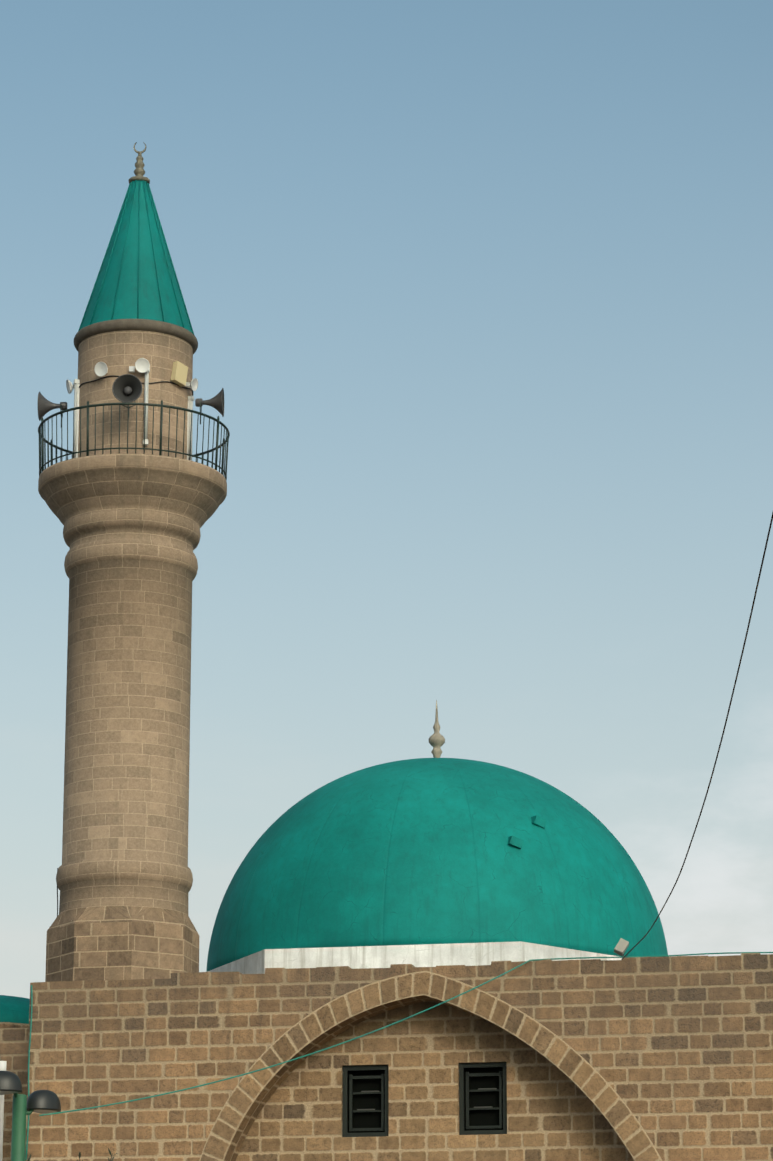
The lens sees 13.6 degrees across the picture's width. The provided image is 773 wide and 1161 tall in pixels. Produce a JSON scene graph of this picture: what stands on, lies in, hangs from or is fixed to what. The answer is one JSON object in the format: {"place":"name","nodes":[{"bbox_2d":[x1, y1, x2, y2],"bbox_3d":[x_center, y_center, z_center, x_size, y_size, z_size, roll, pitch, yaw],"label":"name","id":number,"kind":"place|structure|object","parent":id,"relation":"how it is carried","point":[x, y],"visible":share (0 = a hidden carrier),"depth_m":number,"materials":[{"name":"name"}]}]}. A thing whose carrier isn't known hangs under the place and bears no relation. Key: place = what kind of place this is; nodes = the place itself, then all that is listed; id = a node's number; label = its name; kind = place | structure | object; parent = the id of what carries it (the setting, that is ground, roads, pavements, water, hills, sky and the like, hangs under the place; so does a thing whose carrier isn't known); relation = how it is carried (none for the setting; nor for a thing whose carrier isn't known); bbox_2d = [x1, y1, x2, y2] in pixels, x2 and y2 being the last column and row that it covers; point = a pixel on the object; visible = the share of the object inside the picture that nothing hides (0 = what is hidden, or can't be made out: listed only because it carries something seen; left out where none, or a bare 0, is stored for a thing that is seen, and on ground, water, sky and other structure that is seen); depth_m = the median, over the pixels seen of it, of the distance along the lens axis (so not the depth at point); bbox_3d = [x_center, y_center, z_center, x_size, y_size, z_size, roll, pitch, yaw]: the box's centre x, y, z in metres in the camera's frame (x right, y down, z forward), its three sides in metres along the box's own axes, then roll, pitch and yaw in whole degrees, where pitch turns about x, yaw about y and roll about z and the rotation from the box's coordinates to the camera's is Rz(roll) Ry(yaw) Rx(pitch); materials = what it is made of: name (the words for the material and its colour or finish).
{"place":"outdoors","nodes":[
{"label":"outdoors","id":0,"kind":"place"},
{"bbox_2d":[0,1061,6,1160],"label":"white pole","id":1,"kind":"object","parent":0,"point":[3,1064],"visible":0.69,"depth_m":53.76,"materials":[{"name":"white"}]},
{"bbox_2d":[0,1071,60,1160],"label":"street lamp","id":2,"kind":"object","parent":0,"point":[41,1102],"visible":1,"depth_m":52.09,"materials":[{"name":"green metal"}]},
{"bbox_2d":[27,1148,116,1160],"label":"olive tree","id":3,"kind":"object","parent":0,"point":[80,1156],"visible":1,"depth_m":24.03,"materials":[{"name":"green plant"}]},
{"bbox_2d":[0,953,772,1160],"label":"brick wall","id":4,"kind":"structure","parent":0,"point":[649,1059],"depth_m":59.68,"materials":[{"name":"stone"}]},
{"bbox_2d":[0,995,29,1027],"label":"dome","id":5,"kind":"structure","parent":4,"relation":"on","point":[14,1011],"depth_m":68.35,"materials":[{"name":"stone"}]},
{"bbox_2d":[37,142,229,981],"bbox_3d":[-5.145,0.111,65.335,3.902,19.173,3.960,0,-15,1],"label":"minaret","id":6,"kind":"object","parent":4,"relation":"on","point":[133,495],"visible":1,"depth_m":64.14,"materials":[{"name":"stone"}]},
{"bbox_2d":[25,512,772,1159],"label":"cables","id":7,"kind":"object","parent":4,"relation":"attached to","point":[489,980],"visible":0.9,"depth_m":55.32,"materials":[{"name":"teal plastic"}]},
{"bbox_2d":[206,700,667,973],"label":"dome","id":8,"kind":"structure","parent":4,"relation":"on","point":[436,860],"depth_m":64.92,"materials":[{"name":"teal paint"}]},
{"bbox_2d":[593,938,628,960],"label":"floodlight","id":9,"kind":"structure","parent":4,"relation":"on","point":[621,947],"depth_m":59.07,"materials":[{"name":"grey metal"}]},
{"bbox_2d":[0,0,772,998],"label":"sky","id":10,"kind":"structure","parent":0,"point":[477,294],"materials":[{"name":"blue"}]}
]}

